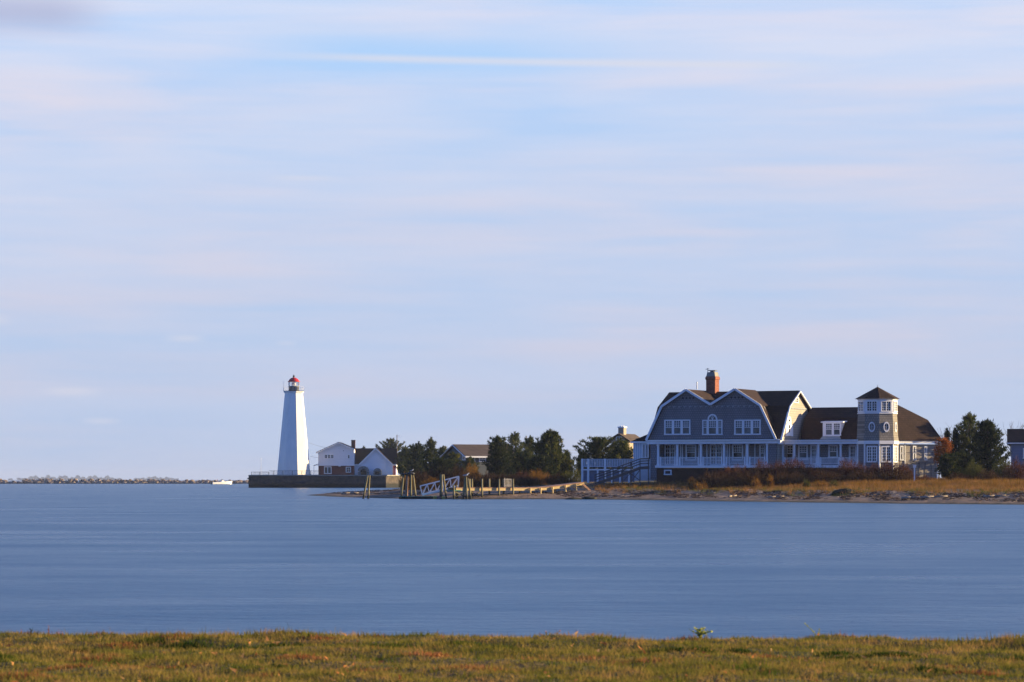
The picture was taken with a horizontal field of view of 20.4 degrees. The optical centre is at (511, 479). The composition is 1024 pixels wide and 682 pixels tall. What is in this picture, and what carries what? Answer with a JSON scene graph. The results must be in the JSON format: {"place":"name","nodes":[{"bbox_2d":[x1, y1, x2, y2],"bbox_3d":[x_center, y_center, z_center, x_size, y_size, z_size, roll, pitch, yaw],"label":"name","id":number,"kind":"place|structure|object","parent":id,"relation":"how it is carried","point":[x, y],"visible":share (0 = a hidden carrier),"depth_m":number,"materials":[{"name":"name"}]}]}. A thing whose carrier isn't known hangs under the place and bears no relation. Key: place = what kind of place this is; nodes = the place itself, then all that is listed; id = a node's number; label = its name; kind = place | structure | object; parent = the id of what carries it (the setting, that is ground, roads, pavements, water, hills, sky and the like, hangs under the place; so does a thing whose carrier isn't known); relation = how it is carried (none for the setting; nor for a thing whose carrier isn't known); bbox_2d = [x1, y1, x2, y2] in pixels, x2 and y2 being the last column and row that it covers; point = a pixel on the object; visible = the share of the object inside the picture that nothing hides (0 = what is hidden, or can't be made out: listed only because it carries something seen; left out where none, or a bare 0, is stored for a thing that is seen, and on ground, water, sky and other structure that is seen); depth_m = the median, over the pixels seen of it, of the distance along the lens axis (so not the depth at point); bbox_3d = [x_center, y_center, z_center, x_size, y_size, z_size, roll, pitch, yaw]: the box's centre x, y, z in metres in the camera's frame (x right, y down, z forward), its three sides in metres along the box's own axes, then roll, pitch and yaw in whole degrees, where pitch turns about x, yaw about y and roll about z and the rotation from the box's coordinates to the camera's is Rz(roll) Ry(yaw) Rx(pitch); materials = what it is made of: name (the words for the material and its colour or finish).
{"place":"outdoors","nodes":[
{"label":"outdoors","id":0,"kind":"place"},
{"bbox_2d":[1,629,1000,681],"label":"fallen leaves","id":1,"kind":"object","parent":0,"point":[545,672],"visible":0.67,"depth_m":22.64,"materials":[{"name":"brown plant"}]},
{"bbox_2d":[0,480,1023,641],"bbox_3d":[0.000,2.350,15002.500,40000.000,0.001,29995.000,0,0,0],"label":"water","id":2,"kind":"structure","parent":0,"point":[126,558],"depth_m":77.95,"materials":[{"name":"blue liquid"}]},
{"bbox_2d":[8,475,178,479],"bbox_3d":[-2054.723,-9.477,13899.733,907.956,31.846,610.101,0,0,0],"label":"breakwater","id":3,"kind":"object","parent":2,"relation":"on","point":[64,477],"visible":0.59,"depth_m":13663.75,"materials":[{"name":"grey stone"}]},
{"bbox_2d":[247,475,401,487],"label":"sea wall","id":4,"kind":"structure","parent":2,"relation":"on","point":[317,481],"depth_m":835.00,"materials":[{"name":"stone"}]},
{"bbox_2d":[401,472,416,495],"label":"mooring dolphin","id":5,"kind":"object","parent":2,"relation":"in","point":[411,474],"visible":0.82,"depth_m":349.99,"materials":[{"name":"wood"}]},
{"bbox_2d":[399,496,432,498],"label":"floating dock","id":6,"kind":"object","parent":2,"relation":"on","point":[415,497],"visible":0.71,"depth_m":347.30,"materials":[{"name":"green paint"}]},
{"bbox_2d":[420,476,458,495],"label":"gangway","id":7,"kind":"object","parent":6,"relation":"on","point":[437,490],"visible":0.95,"depth_m":347.97,"materials":[{"name":"paint"}]},
{"bbox_2d":[439,474,446,498],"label":"mooring dolphin","id":8,"kind":"object","parent":2,"relation":"in","point":[442,480],"visible":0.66,"depth_m":345.95},
{"bbox_2d":[462,477,471,498],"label":"mooring dolphin","id":9,"kind":"object","parent":2,"relation":"in","point":[465,484],"visible":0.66,"depth_m":342.44},
{"bbox_2d":[0,623,1023,681],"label":"grass bank","id":10,"kind":"structure","parent":0,"point":[945,678],"depth_m":22.77,"materials":[{"name":"green plant"}]},
{"bbox_2d":[2,630,1006,641],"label":"crest grass","id":11,"kind":"structure","parent":10,"relation":"on","point":[495,636],"depth_m":26.07,"materials":[{"name":"green plant"}]},
{"bbox_2d":[0,0,1023,479],"label":"sky","id":12,"kind":"structure","parent":0,"point":[450,222],"materials":[{"name":"blue"}]},
{"bbox_2d":[311,481,1023,504],"bbox_3d":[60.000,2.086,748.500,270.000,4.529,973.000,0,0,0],"label":"beach ground","id":13,"kind":"structure","parent":0,"point":[611,493],"depth_m":328.44,"materials":[{"name":"brown sand"}]},
{"bbox_2d":[333,489,429,495],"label":"spit debris","id":14,"kind":"object","parent":13,"relation":"on","point":[385,491],"visible":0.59,"depth_m":401.46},
{"bbox_2d":[395,445,407,475],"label":"pine tree","id":15,"kind":"object","parent":13,"relation":"on","point":[398,467],"visible":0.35,"depth_m":639.53,"materials":[{"name":"green plant"}]},
{"bbox_2d":[398,443,415,478],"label":"pine tree","id":16,"kind":"object","parent":13,"relation":"on","point":[408,456],"visible":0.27,"depth_m":599.50,"materials":[{"name":"green plant"}]},
{"bbox_2d":[398,475,416,489],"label":"shrub","id":17,"kind":"object","parent":13,"relation":"on","point":[400,483],"visible":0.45,"depth_m":419.50,"materials":[{"name":"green plant"}]},
{"bbox_2d":[402,441,425,484],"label":"pine tree","id":18,"kind":"object","parent":13,"relation":"on","point":[417,449],"visible":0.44,"depth_m":584.53,"materials":[{"name":"green plant"}]},
{"bbox_2d":[409,468,428,488],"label":"shrub","id":19,"kind":"object","parent":13,"relation":"on","point":[419,477],"visible":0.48,"depth_m":429.30,"materials":[{"name":"brown plant"}]},
{"bbox_2d":[416,437,438,474],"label":"pine tree","id":20,"kind":"object","parent":13,"relation":"on","point":[429,451],"visible":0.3,"depth_m":559.32,"materials":[{"name":"green plant"}]},
{"bbox_2d":[419,476,439,489],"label":"shrub","id":21,"kind":"object","parent":13,"relation":"on","point":[427,482],"visible":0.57,"depth_m":401.44,"materials":[{"name":"brown plant"}]},
{"bbox_2d":[425,466,448,487],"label":"shrub","id":22,"kind":"object","parent":13,"relation":"on","point":[431,474],"visible":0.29,"depth_m":424.45,"materials":[{"name":"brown plant"}]},
{"bbox_2d":[421,457,458,481],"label":"pine tree","id":23,"kind":"object","parent":13,"relation":"on","point":[441,463],"visible":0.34,"depth_m":454.32,"materials":[{"name":"green plant"}]},
{"bbox_2d":[441,451,466,473],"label":"pine tree","id":24,"kind":"object","parent":13,"relation":"on","point":[456,457],"visible":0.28,"depth_m":469.67,"materials":[{"name":"green plant"}]},
{"bbox_2d":[445,464,465,480],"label":"shrub","id":25,"kind":"object","parent":13,"relation":"on","point":[453,473],"visible":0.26,"depth_m":419.42,"materials":[{"name":"brown plant"}]},
{"bbox_2d":[451,474,479,486],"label":"shrub","id":26,"kind":"object","parent":13,"relation":"on","point":[461,478],"visible":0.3,"depth_m":394.38,"materials":[{"name":"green plant"}]},
{"bbox_2d":[462,456,479,476],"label":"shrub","id":27,"kind":"object","parent":13,"relation":"on","point":[470,459],"visible":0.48,"depth_m":469.81,"materials":[{"name":"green plant"}]},
{"bbox_2d":[462,461,481,486],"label":"shrub","id":28,"kind":"object","parent":13,"relation":"on","point":[471,472],"visible":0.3,"depth_m":414.58,"materials":[{"name":"brown plant"}]},
{"bbox_2d":[440,444,513,476],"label":"grey cottage","id":29,"kind":"structure","parent":13,"relation":"on","point":[479,452],"depth_m":522.31,"materials":[{"name":"white paint"}]},
{"bbox_2d":[473,470,496,486],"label":"shrub","id":30,"kind":"object","parent":13,"relation":"on","point":[488,475],"visible":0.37,"depth_m":394.65,"materials":[{"name":"brown plant"}]},
{"bbox_2d":[474,477,507,486],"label":"shrub","id":31,"kind":"object","parent":13,"relation":"on","point":[494,483],"visible":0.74,"depth_m":381.55,"materials":[{"name":"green plant"}]},
{"bbox_2d":[482,434,515,479],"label":"pine tree","id":32,"kind":"object","parent":13,"relation":"on","point":[497,461],"visible":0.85,"depth_m":439.25,"materials":[{"name":"green plant"}]},
{"bbox_2d":[492,471,517,485],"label":"shrub","id":33,"kind":"object","parent":13,"relation":"on","point":[502,477],"visible":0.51,"depth_m":391.40,"materials":[{"name":"brown plant"}]},
{"bbox_2d":[446,478,589,498],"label":"pier","id":34,"kind":"structure","parent":13,"relation":"on","point":[456,489],"depth_m":347.94,"materials":[{"name":"brown wood"}]},
{"bbox_2d":[504,431,531,476],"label":"pine tree","id":35,"kind":"object","parent":13,"relation":"on","point":[513,440],"visible":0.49,"depth_m":479.53,"materials":[{"name":"green plant"}]},
{"bbox_2d":[510,451,531,477],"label":"tree","id":36,"kind":"object","parent":13,"relation":"on","point":[517,457],"visible":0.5,"depth_m":449.04,"materials":[{"name":"green plant"}]},
{"bbox_2d":[510,470,533,485],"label":"shrub","id":37,"kind":"object","parent":13,"relation":"on","point":[523,475],"visible":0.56,"depth_m":391.44,"materials":[{"name":"brown plant"}]},
{"bbox_2d":[521,434,535,455],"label":"pine tree","id":38,"kind":"object","parent":13,"relation":"on","point":[530,440],"visible":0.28,"depth_m":499.51,"materials":[{"name":"green plant"}]},
{"bbox_2d":[514,475,546,486],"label":"shrub","id":39,"kind":"object","parent":13,"relation":"on","point":[535,482],"visible":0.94,"depth_m":377.44,"materials":[{"name":"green plant"}]},
{"bbox_2d":[526,469,549,484],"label":"shrub","id":40,"kind":"object","parent":13,"relation":"on","point":[534,474],"visible":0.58,"depth_m":391.32,"materials":[{"name":"brown plant"}]},
{"bbox_2d":[520,455,559,477],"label":"shrub","id":41,"kind":"object","parent":13,"relation":"on","point":[542,465],"visible":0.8,"depth_m":414.40,"materials":[{"name":"green plant"}]},
{"bbox_2d":[524,428,580,476],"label":"pine tree","id":42,"kind":"object","parent":13,"relation":"on","point":[548,445],"visible":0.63,"depth_m":428.77,"materials":[{"name":"green plant"}]},
{"bbox_2d":[541,471,568,484],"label":"shrub","id":43,"kind":"object","parent":13,"relation":"on","point":[552,477],"visible":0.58,"depth_m":387.38,"materials":[{"name":"brown plant"}]},
{"bbox_2d":[547,478,576,484],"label":"shrub","id":44,"kind":"object","parent":13,"relation":"on","point":[555,481],"visible":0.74,"depth_m":373.37,"materials":[{"name":"brown plant"}]},
{"bbox_2d":[560,469,580,481],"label":"shrub","id":45,"kind":"object","parent":13,"relation":"on","point":[572,476],"visible":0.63,"depth_m":387.42,"materials":[{"name":"green plant"}]},
{"bbox_2d":[572,434,622,470],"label":"pine tree","id":46,"kind":"object","parent":13,"relation":"on","point":[600,449],"visible":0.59,"depth_m":404.03,"materials":[{"name":"green plant"}]},
{"bbox_2d":[581,459,641,482],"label":"raised deck","id":47,"kind":"structure","parent":13,"relation":"on","point":[587,476],"depth_m":371.51,"materials":[{"name":"paint"}]},
{"bbox_2d":[601,439,632,468],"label":"pine tree","id":48,"kind":"object","parent":13,"relation":"on","point":[622,451],"visible":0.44,"depth_m":401.31,"materials":[{"name":"green plant"}]},
{"bbox_2d":[585,458,649,486],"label":"boardwalk ramp","id":49,"kind":"structure","parent":13,"relation":"on","point":[622,474],"depth_m":360.94,"materials":[{"name":"grey wood"}]},
{"bbox_2d":[606,426,639,457],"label":"tan cottage","id":50,"kind":"structure","parent":13,"relation":"on","point":[624,435],"depth_m":470.65,"materials":[{"name":"white paint"}]},
{"bbox_2d":[696,467,735,488],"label":"shrub","id":51,"kind":"object","parent":13,"relation":"on","point":[711,481],"visible":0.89,"depth_m":344.25,"materials":[{"name":"brown plant"}]},
{"bbox_2d":[728,462,751,483],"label":"shrub","id":52,"kind":"object","parent":13,"relation":"on","point":[744,469],"visible":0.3,"depth_m":355.56,"materials":[{"name":"brown plant"}]},
{"bbox_2d":[729,470,767,487],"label":"shrub","id":53,"kind":"object","parent":13,"relation":"on","point":[750,478],"visible":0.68,"depth_m":344.38,"materials":[{"name":"brown plant"}]},
{"bbox_2d":[750,457,774,482],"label":"shrub","id":54,"kind":"object","parent":13,"relation":"on","point":[763,470],"visible":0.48,"depth_m":354.50,"materials":[{"name":"brown plant"}]},
{"bbox_2d":[765,459,783,476],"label":"shrub","id":55,"kind":"object","parent":13,"relation":"on","point":[774,469],"visible":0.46,"depth_m":356.28,"materials":[{"name":"brown plant"}]},
{"bbox_2d":[531,489,1023,501],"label":"dark wrack","id":56,"kind":"object","parent":13,"relation":"on","point":[765,494],"visible":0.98,"depth_m":310.32,"materials":[{"name":"brown plant"}]},
{"bbox_2d":[630,368,941,481],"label":"shingle mansion","id":57,"kind":"structure","parent":13,"relation":"on","point":[694,433],"depth_m":374.39,"materials":[{"name":"grey wood"}]},
{"bbox_2d":[664,444,675,464],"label":"glazed door","id":58,"kind":"structure","parent":57,"relation":"in","point":[669,449],"depth_m":378.79,"materials":[{"name":"paint"}]},
{"bbox_2d":[664,419,690,434],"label":"window","id":59,"kind":"structure","parent":57,"relation":"in","point":[671,427],"depth_m":375.93,"materials":[{"name":"paint"}]},
{"bbox_2d":[685,444,696,460],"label":"window","id":60,"kind":"structure","parent":57,"relation":"in","point":[690,449],"depth_m":377.59,"materials":[{"name":"paint"}]},
{"bbox_2d":[708,420,716,434],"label":"window","id":61,"kind":"structure","parent":57,"relation":"in","point":[712,424],"depth_m":373.82,"materials":[{"name":"paint"}]},
{"bbox_2d":[710,444,721,464],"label":"glazed door","id":62,"kind":"structure","parent":57,"relation":"in","point":[715,449],"depth_m":376.11,"materials":[{"name":"paint"}]},
{"bbox_2d":[732,444,743,460],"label":"window","id":63,"kind":"structure","parent":57,"relation":"in","point":[737,449],"depth_m":374.83,"materials":[{"name":"paint"}]},
{"bbox_2d":[734,419,760,434],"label":"window","id":64,"kind":"structure","parent":57,"relation":"in","point":[741,427],"depth_m":371.82,"materials":[{"name":"paint"}]},
{"bbox_2d":[759,444,764,461],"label":"window","id":65,"kind":"structure","parent":57,"relation":"in","point":[761,446],"depth_m":373.37,"materials":[{"name":"paint"}]},
{"bbox_2d":[798,445,807,459],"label":"window","id":66,"kind":"structure","parent":57,"relation":"in","point":[802,449],"depth_m":372.19,"materials":[{"name":"paint"}]},
{"bbox_2d":[810,445,816,464],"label":"glazed door","id":67,"kind":"structure","parent":57,"relation":"in","point":[813,448],"depth_m":371.55,"materials":[{"name":"paint"}]},
{"bbox_2d":[828,445,837,456],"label":"window","id":68,"kind":"structure","parent":57,"relation":"in","point":[832,449],"depth_m":370.46,"materials":[{"name":"paint"}]},
{"bbox_2d":[849,445,856,464],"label":"glazed door","id":69,"kind":"structure","parent":57,"relation":"in","point":[852,448],"depth_m":369.29,"materials":[{"name":"paint"}]},
{"bbox_2d":[866,446,876,461],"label":"french door","id":70,"kind":"structure","parent":57,"relation":"in","point":[871,450],"depth_m":364.54,"materials":[{"name":"white paint"}]},
{"bbox_2d":[866,401,877,411],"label":"window","id":71,"kind":"structure","parent":57,"relation":"in","point":[871,406],"depth_m":364.54,"materials":[{"name":"white paint"}]},
{"bbox_2d":[881,446,890,461],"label":"window","id":72,"kind":"structure","parent":57,"relation":"in","point":[885,450],"depth_m":364.45,"materials":[{"name":"white paint"}]},
{"bbox_2d":[881,401,891,411],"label":"window","id":73,"kind":"structure","parent":57,"relation":"in","point":[886,406],"depth_m":364.45,"materials":[{"name":"white paint"}]},
{"bbox_2d":[768,469,806,486],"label":"shrub","id":74,"kind":"object","parent":13,"relation":"on","point":[789,478],"visible":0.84,"depth_m":344.32,"materials":[{"name":"brown plant"}]},
{"bbox_2d":[778,457,804,482],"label":"shrub","id":75,"kind":"object","parent":13,"relation":"on","point":[790,467],"visible":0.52,"depth_m":354.44,"materials":[{"name":"brown plant"}]},
{"bbox_2d":[578,490,1023,500],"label":"driftwood sticks","id":76,"kind":"object","parent":13,"relation":"on","point":[803,495],"visible":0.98,"depth_m":308.48,"materials":[{"name":"brown wood"}]},
{"bbox_2d":[795,459,821,482],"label":"shrub","id":77,"kind":"object","parent":13,"relation":"on","point":[806,470],"visible":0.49,"depth_m":353.47,"materials":[{"name":"brown plant"}]},
{"bbox_2d":[594,476,1023,495],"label":"dune grass","id":78,"kind":"structure","parent":13,"relation":"on","point":[924,484],"depth_m":321.96,"materials":[{"name":"brown plant"}]},
{"bbox_2d":[597,486,1022,496],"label":"green dune grass","id":79,"kind":"structure","parent":13,"relation":"on","point":[926,491],"depth_m":311.92,"materials":[{"name":"green plant"}]},
{"bbox_2d":[802,468,846,482],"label":"shrub","id":80,"kind":"object","parent":13,"relation":"on","point":[828,479],"visible":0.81,"depth_m":344.33,"materials":[{"name":"brown plant"}]},
{"bbox_2d":[832,454,866,480],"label":"shrub","id":81,"kind":"object","parent":13,"relation":"on","point":[845,471],"visible":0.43,"depth_m":351.36,"materials":[{"name":"brown plant"}]},
{"bbox_2d":[842,469,881,481],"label":"shrub","id":82,"kind":"object","parent":13,"relation":"on","point":[861,475],"visible":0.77,"depth_m":344.23,"materials":[{"name":"brown plant"}]},
{"bbox_2d":[856,461,881,480],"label":"shrub","id":83,"kind":"object","parent":13,"relation":"on","point":[871,468],"visible":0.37,"depth_m":350.37,"materials":[{"name":"brown plant"}]},
{"bbox_2d":[873,457,901,479],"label":"shrub","id":84,"kind":"object","parent":13,"relation":"on","point":[879,470],"visible":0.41,"depth_m":349.23,"materials":[{"name":"brown plant"}]},
{"bbox_2d":[874,469,915,481],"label":"shrub","id":85,"kind":"object","parent":13,"relation":"on","point":[884,476],"visible":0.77,"depth_m":344.33,"materials":[{"name":"brown plant"}]},
{"bbox_2d":[891,461,916,478],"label":"shrub","id":86,"kind":"object","parent":13,"relation":"on","point":[904,467],"visible":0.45,"depth_m":348.38,"materials":[{"name":"brown plant"}]},
{"bbox_2d":[930,436,955,477],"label":"broadleaf tree","id":87,"kind":"object","parent":13,"relation":"on","point":[943,448],"visible":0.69,"depth_m":371.63,"materials":[{"name":"orange plant"}]},
{"bbox_2d":[934,453,962,478],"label":"pine tree","id":88,"kind":"object","parent":13,"relation":"on","point":[947,466],"visible":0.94,"depth_m":355.42,"materials":[{"name":"green plant"}]},
{"bbox_2d":[951,427,960,452],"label":"pine tree","id":89,"kind":"object","parent":13,"relation":"on","point":[955,441],"visible":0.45,"depth_m":378.78,"materials":[{"name":"green plant"}]},
{"bbox_2d":[946,471,972,480],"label":"shrub","id":90,"kind":"object","parent":13,"relation":"on","point":[956,475],"visible":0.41,"depth_m":339.65,"materials":[{"name":"brown plant"}]},
{"bbox_2d":[950,412,979,462],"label":"pine tree","id":91,"kind":"object","parent":13,"relation":"on","point":[965,429],"visible":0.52,"depth_m":378.93,"materials":[{"name":"green plant"}]},
{"bbox_2d":[951,450,981,477],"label":"pine tree","id":92,"kind":"object","parent":13,"relation":"on","point":[964,459],"visible":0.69,"depth_m":357.19,"materials":[{"name":"green plant"}]},
{"bbox_2d":[962,457,985,477],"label":"shrub","id":93,"kind":"object","parent":13,"relation":"on","point":[975,470],"visible":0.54,"depth_m":344.54,"materials":[{"name":"green plant"}]},
{"bbox_2d":[974,467,1001,480],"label":"shrub","id":94,"kind":"object","parent":13,"relation":"on","point":[985,474],"visible":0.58,"depth_m":337.44,"materials":[{"name":"brown plant"}]},
{"bbox_2d":[967,418,1012,474],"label":"pine tree","id":95,"kind":"object","parent":13,"relation":"on","point":[987,438],"visible":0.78,"depth_m":359.17,"materials":[{"name":"green plant"}]},
{"bbox_2d":[991,457,1011,478],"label":"shrub","id":96,"kind":"object","parent":13,"relation":"on","point":[998,470],"visible":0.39,"depth_m":349.55,"materials":[{"name":"green plant"}]},
{"bbox_2d":[1000,454,1023,479],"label":"shrub","id":97,"kind":"object","parent":13,"relation":"on","point":[1014,471],"visible":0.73,"depth_m":342.51,"materials":[{"name":"brown plant"}]},
{"bbox_2d":[1007,429,1023,477],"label":"blue outbuilding","id":98,"kind":"structure","parent":13,"relation":"on","point":[1015,440],"depth_m":371.94,"materials":[{"name":"wood"}]},
{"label":"platform ground","id":99,"kind":"structure","parent":0,"visible":0},
{"bbox_2d":[277,375,309,474],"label":"lighthouse","id":100,"kind":"object","parent":99,"relation":"on","point":[293,454],"visible":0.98,"depth_m":847.09,"materials":[{"name":"white paint"}]},
{"bbox_2d":[313,440,397,474],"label":"keepers house","id":101,"kind":"structure","parent":99,"relation":"on","point":[338,458],"depth_m":853.12,"materials":[{"name":"white wood"}]},
{"bbox_2d":[375,437,409,461],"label":"pine tree","id":102,"kind":"object","parent":99,"relation":"on","point":[389,442],"visible":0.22,"depth_m":877.66,"materials":[{"name":"green plant"}]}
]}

